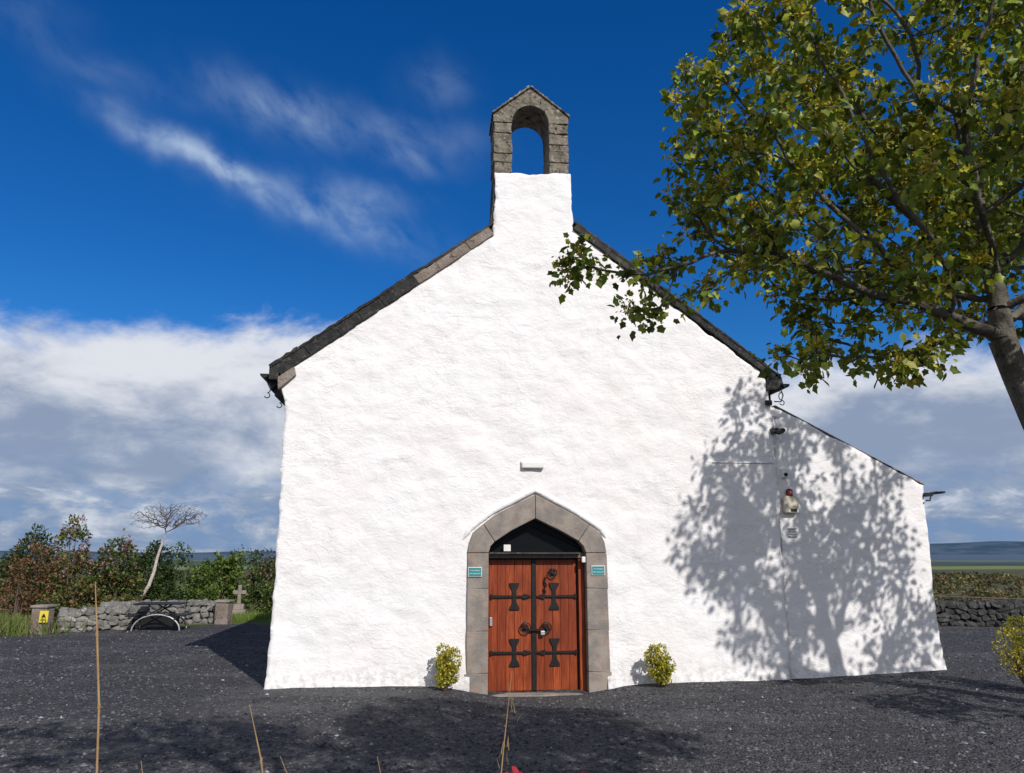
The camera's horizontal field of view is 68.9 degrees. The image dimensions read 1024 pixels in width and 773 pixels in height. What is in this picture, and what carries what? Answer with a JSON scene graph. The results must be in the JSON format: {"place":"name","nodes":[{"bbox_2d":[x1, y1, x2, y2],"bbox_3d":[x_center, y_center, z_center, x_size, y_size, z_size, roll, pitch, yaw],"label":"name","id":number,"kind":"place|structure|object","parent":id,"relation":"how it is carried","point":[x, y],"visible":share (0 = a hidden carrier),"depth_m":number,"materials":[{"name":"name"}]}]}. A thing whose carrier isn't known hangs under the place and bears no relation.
{"place":"outdoors","nodes":[
{"label":"outdoors","id":0,"kind":"place"},
{"bbox_2d":[0,554,1023,772],"bbox_3d":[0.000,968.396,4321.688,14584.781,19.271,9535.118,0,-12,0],"label":"ground","id":1,"kind":"structure","parent":0,"point":[981,564],"depth_m":9.88,"materials":[{"name":"grey gravel"}]},
{"bbox_2d":[0,572,35,616],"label":"bare shrub","id":2,"kind":"object","parent":1,"relation":"on","point":[16,606],"visible":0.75,"depth_m":22.77,"materials":[{"name":"brown plant"}]},
{"bbox_2d":[0,523,62,614],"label":"shrub","id":3,"kind":"object","parent":1,"relation":"on","point":[29,543],"visible":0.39,"depth_m":25.55,"materials":[{"name":"green plant"}]},
{"bbox_2d":[0,538,77,618],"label":"reddish shrub","id":4,"kind":"object","parent":1,"relation":"on","point":[42,569],"visible":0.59,"depth_m":24.06,"materials":[{"name":"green plant"}]},
{"bbox_2d":[30,607,54,633],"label":"gate pillar","id":5,"kind":"structure","parent":1,"relation":"on","point":[35,614],"depth_m":19.88,"materials":[{"name":"stone"}]},
{"bbox_2d":[30,604,56,607],"bbox_3d":[-12.600,5.912,20.097,0.460,0.068,0.460,0,-12,0],"label":"cap","id":6,"kind":"object","parent":5,"relation":"on","point":[43,606],"visible":1,"depth_m":19.89,"materials":[{"name":"stone"}]},
{"bbox_2d":[39,611,48,622],"bbox_3d":[-12.420,6.106,19.806,0.220,0.300,0.024,1,-13,-5],"label":"warning sign","id":7,"kind":"object","parent":5,"relation":"attached to","point":[44,614],"visible":0.88,"depth_m":19.80,"materials":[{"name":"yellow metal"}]},
{"bbox_2d":[0,611,134,637],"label":"grass clump","id":8,"kind":"object","parent":1,"relation":"on","point":[17,625],"visible":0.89,"depth_m":19.70,"materials":[{"name":"green plant"}]},
{"bbox_2d":[43,513,102,617],"bbox_3d":[-13.671,5.710,23.489,1.832,3.454,1.945,0,-12,0],"label":"shrub","id":9,"kind":"object","parent":1,"relation":"on","point":[83,590],"visible":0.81,"depth_m":23.46,"materials":[{"name":"green plant"}]},
{"bbox_2d":[95,581,100,772],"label":"dry stalk","id":10,"kind":"object","parent":1,"relation":"on","point":[98,693],"visible":1,"depth_m":3.24,"materials":[{"name":"plant"}]},
{"bbox_2d":[31,594,165,619],"bbox_3d":[-12.423,6.873,22.806,3.913,1.084,1.349,6,-14,-24],"label":"garden shrub","id":11,"kind":"object","parent":1,"relation":"on","point":[46,600],"visible":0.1,"depth_m":22.57,"materials":[{"name":"green plant"}]},
{"bbox_2d":[63,613,140,632],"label":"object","id":12,"kind":"object","parent":1,"relation":"on","point":[104,619],"visible":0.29,"depth_m":20.69,"materials":[{"name":"stone"}]},
{"bbox_2d":[56,605,149,632],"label":"stone wall","id":13,"kind":"structure","parent":1,"relation":"on","point":[121,621],"depth_m":20.60,"materials":[{"name":"grey stone"}]},
{"bbox_2d":[94,528,145,604],"bbox_3d":[-12.804,6.106,24.294,1.762,3.000,1.728,0,-12,0],"label":"shrub","id":14,"kind":"object","parent":1,"relation":"on","point":[119,579],"visible":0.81,"depth_m":24.15,"materials":[{"name":"green plant"}]},
{"bbox_2d":[0,541,275,605],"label":"hedge","id":15,"kind":"object","parent":1,"relation":"on","point":[268,568],"visible":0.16,"depth_m":31.01,"materials":[{"name":"green plant"}]},
{"bbox_2d":[100,599,193,623],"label":"stones","id":16,"kind":"object","parent":1,"relation":"on","point":[177,609],"visible":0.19,"depth_m":22.57,"materials":[{"name":"grey stone"}]},
{"bbox_2d":[125,539,184,600],"bbox_3d":[-12.239,6.685,25.814,1.796,2.784,1.789,0,-12,0],"label":"yew shrub","id":17,"kind":"object","parent":1,"relation":"on","point":[169,572],"visible":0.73,"depth_m":25.67,"materials":[{"name":"green plant"}]},
{"bbox_2d":[124,602,194,630],"bbox_3d":[-9.750,6.369,20.713,1.560,0.718,1.000,2,-13,-8],"label":"picnic table","id":18,"kind":"object","parent":1,"relation":"on","point":[162,619],"visible":0.98,"depth_m":20.63,"materials":[{"name":"black metal"}]},
{"bbox_2d":[130,502,206,600],"bbox_3d":[-11.568,5.705,24.856,2.494,3.676,1.674,0,-12,0],"label":"tree","id":19,"kind":"object","parent":1,"relation":"on","point":[146,589],"visible":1,"depth_m":24.95,"materials":[{"name":"grey plant"}]},
{"bbox_2d":[185,605,214,623],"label":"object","id":20,"kind":"object","parent":1,"relation":"on","point":[199,612],"visible":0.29,"depth_m":22.73,"materials":[{"name":"stone"}]},
{"bbox_2d":[185,598,219,623],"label":"stones","id":21,"kind":"object","parent":1,"relation":"on","point":[203,611],"visible":0.68,"depth_m":22.61,"materials":[{"name":"grey stone"}]},
{"bbox_2d":[199,582,219,600],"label":"laurel shrub","id":22,"kind":"object","parent":1,"relation":"on","point":[210,593],"visible":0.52,"depth_m":23.91,"materials":[{"name":"green plant"}]},
{"bbox_2d":[197,550,245,598],"bbox_3d":[-10.257,6.916,26.209,1.384,2.320,1.513,-7,-14,29],"label":"laurel shrub","id":23,"kind":"object","parent":1,"relation":"on","point":[229,575],"visible":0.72,"depth_m":26.12,"materials":[{"name":"green plant"}]},
{"bbox_2d":[214,602,232,623],"bbox_3d":[-8.750,6.918,22.640,0.400,0.720,0.400,0,-12,0],"label":"shaft","id":24,"kind":"object","parent":1,"relation":"on","point":[223,613],"visible":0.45,"depth_m":22.47,"materials":[{"name":"stone"}]},
{"bbox_2d":[214,599,234,602],"bbox_3d":[-8.750,6.531,22.725,0.460,0.068,0.460,0,-12,0],"label":"cap","id":25,"kind":"object","parent":24,"relation":"on","point":[224,601],"visible":1,"depth_m":22.52,"materials":[{"name":"stone"}]},
{"bbox_2d":[232,585,246,615],"bbox_3d":[-9.150,7.214,25.032,0.476,1.080,0.306,2,-13,-10],"label":"gravestone","id":26,"kind":"object","parent":1,"relation":"on","point":[238,607],"visible":0.8,"depth_m":24.97,"materials":[{"name":"stone"}]},
{"bbox_2d":[225,578,274,612],"bbox_3d":[-9.057,7.672,27.024,3.172,1.692,1.208,2,-13,-10],"label":"garden shrub","id":27,"kind":"object","parent":1,"relation":"on","point":[266,604],"visible":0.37,"depth_m":26.88,"materials":[{"name":"green plant"}]},
{"bbox_2d":[232,609,271,623],"bbox_3d":[-9.208,7.496,24.550,10.733,0.306,4.265,0,-12,0],"label":"grass border","id":28,"kind":"object","parent":1,"relation":"on","point":[246,616],"depth_m":24.14,"materials":[{"name":"green plant"}]},
{"bbox_2d":[249,705,262,772],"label":"dry stalk","id":29,"kind":"object","parent":1,"relation":"on","point":[261,758],"visible":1,"depth_m":2.87,"materials":[{"name":"plant"}]},
{"bbox_2d":[434,643,461,690],"bbox_3d":[-1.013,4.519,11.921,0.454,0.844,0.552,0,-12,0],"label":"golden shrub","id":30,"kind":"object","parent":1,"relation":"on","point":[445,668],"visible":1,"depth_m":11.84,"materials":[{"name":"yellow plant"}]},
{"bbox_2d":[501,673,511,772],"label":"dry stalk","id":31,"kind":"object","parent":1,"relation":"on","point":[505,730],"visible":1,"depth_m":2.78,"materials":[{"name":"plant"}]},
{"bbox_2d":[496,684,519,772],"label":"seed head","id":32,"kind":"object","parent":31,"relation":"attached to","point":[508,740],"visible":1,"depth_m":2.76},
{"bbox_2d":[505,766,585,772],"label":"red leaved plant","id":33,"kind":"object","parent":1,"relation":"on","point":[515,770],"visible":1,"depth_m":2.76,"materials":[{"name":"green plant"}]},
{"bbox_2d":[260,85,946,696],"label":"church","id":34,"kind":"structure","parent":1,"relation":"on","point":[510,425],"depth_m":13.07,"materials":[{"name":"paint"}]},
{"bbox_2d":[468,567,481,576],"bbox_3d":[-0.620,3.105,12.497,0.230,0.160,0.024,1,-13,-6],"label":"gallery sign","id":35,"kind":"object","parent":34,"relation":"attached to","point":[474,571],"visible":1,"depth_m":12.49,"materials":[{"name":"teal plastic"}]},
{"bbox_2d":[591,566,604,574],"bbox_3d":[1.468,3.133,12.716,0.230,0.160,0.024,1,-13,-6],"label":"gallery sign","id":36,"kind":"object","parent":34,"relation":"attached to","point":[597,570],"visible":1,"depth_m":12.71,"materials":[{"name":"teal plastic"}]},
{"bbox_2d":[644,643,676,686],"bbox_3d":[2.422,4.608,12.225,0.526,0.799,0.539,0,-12,0],"label":"golden shrub","id":37,"kind":"object","parent":1,"relation":"on","point":[661,672],"visible":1,"depth_m":12.13,"materials":[{"name":"yellow plant"}]},
{"bbox_2d":[547,0,1023,429],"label":"sycamore tree","id":38,"kind":"object","parent":1,"relation":"on","point":[933,155],"visible":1,"depth_m":4.66,"materials":[{"name":"green plant"}]},
{"bbox_2d":[906,44,1023,339],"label":"sycamore tree","id":39,"kind":"object","parent":1,"relation":"on","point":[1015,266],"visible":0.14,"depth_m":9.76,"materials":[{"name":"green plant"}]},
{"bbox_2d":[939,607,1008,625],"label":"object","id":40,"kind":"object","parent":1,"relation":"on","point":[991,608],"depth_m":20.82,"materials":[{"name":"stone"}]},
{"bbox_2d":[932,571,1023,601],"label":"scrub","id":41,"kind":"object","parent":1,"relation":"on","point":[960,577],"visible":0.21,"depth_m":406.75,"materials":[{"name":"green plant"}]},
{"bbox_2d":[933,595,1023,599],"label":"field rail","id":42,"kind":"object","parent":1,"relation":"on","point":[979,597],"visible":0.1,"depth_m":23.29,"materials":[{"name":"green wood"}]},
{"bbox_2d":[934,599,1023,626],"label":"stones","id":43,"kind":"object","parent":1,"relation":"on","point":[981,616],"visible":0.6,"depth_m":20.73,"materials":[{"name":"grey stone"}]},
{"bbox_2d":[989,615,1023,683],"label":"golden shrub","id":44,"kind":"object","parent":1,"relation":"on","point":[1018,652],"visible":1,"depth_m":11.24,"materials":[{"name":"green plant"}]},
{"bbox_2d":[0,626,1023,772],"bbox_3d":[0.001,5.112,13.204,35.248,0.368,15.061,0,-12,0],"label":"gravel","id":45,"kind":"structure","parent":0,"point":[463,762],"depth_m":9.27,"materials":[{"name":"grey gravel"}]},
{"bbox_2d":[0,541,1023,554],"bbox_3d":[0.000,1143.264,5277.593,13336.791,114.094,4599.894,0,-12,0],"label":"hills","id":46,"kind":"structure","parent":0,"point":[995,548],"depth_m":5593.29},
{"bbox_2d":[0,0,1023,552],"label":"sky","id":47,"kind":"structure","parent":0,"point":[193,192],"materials":[{"name":"blue"}]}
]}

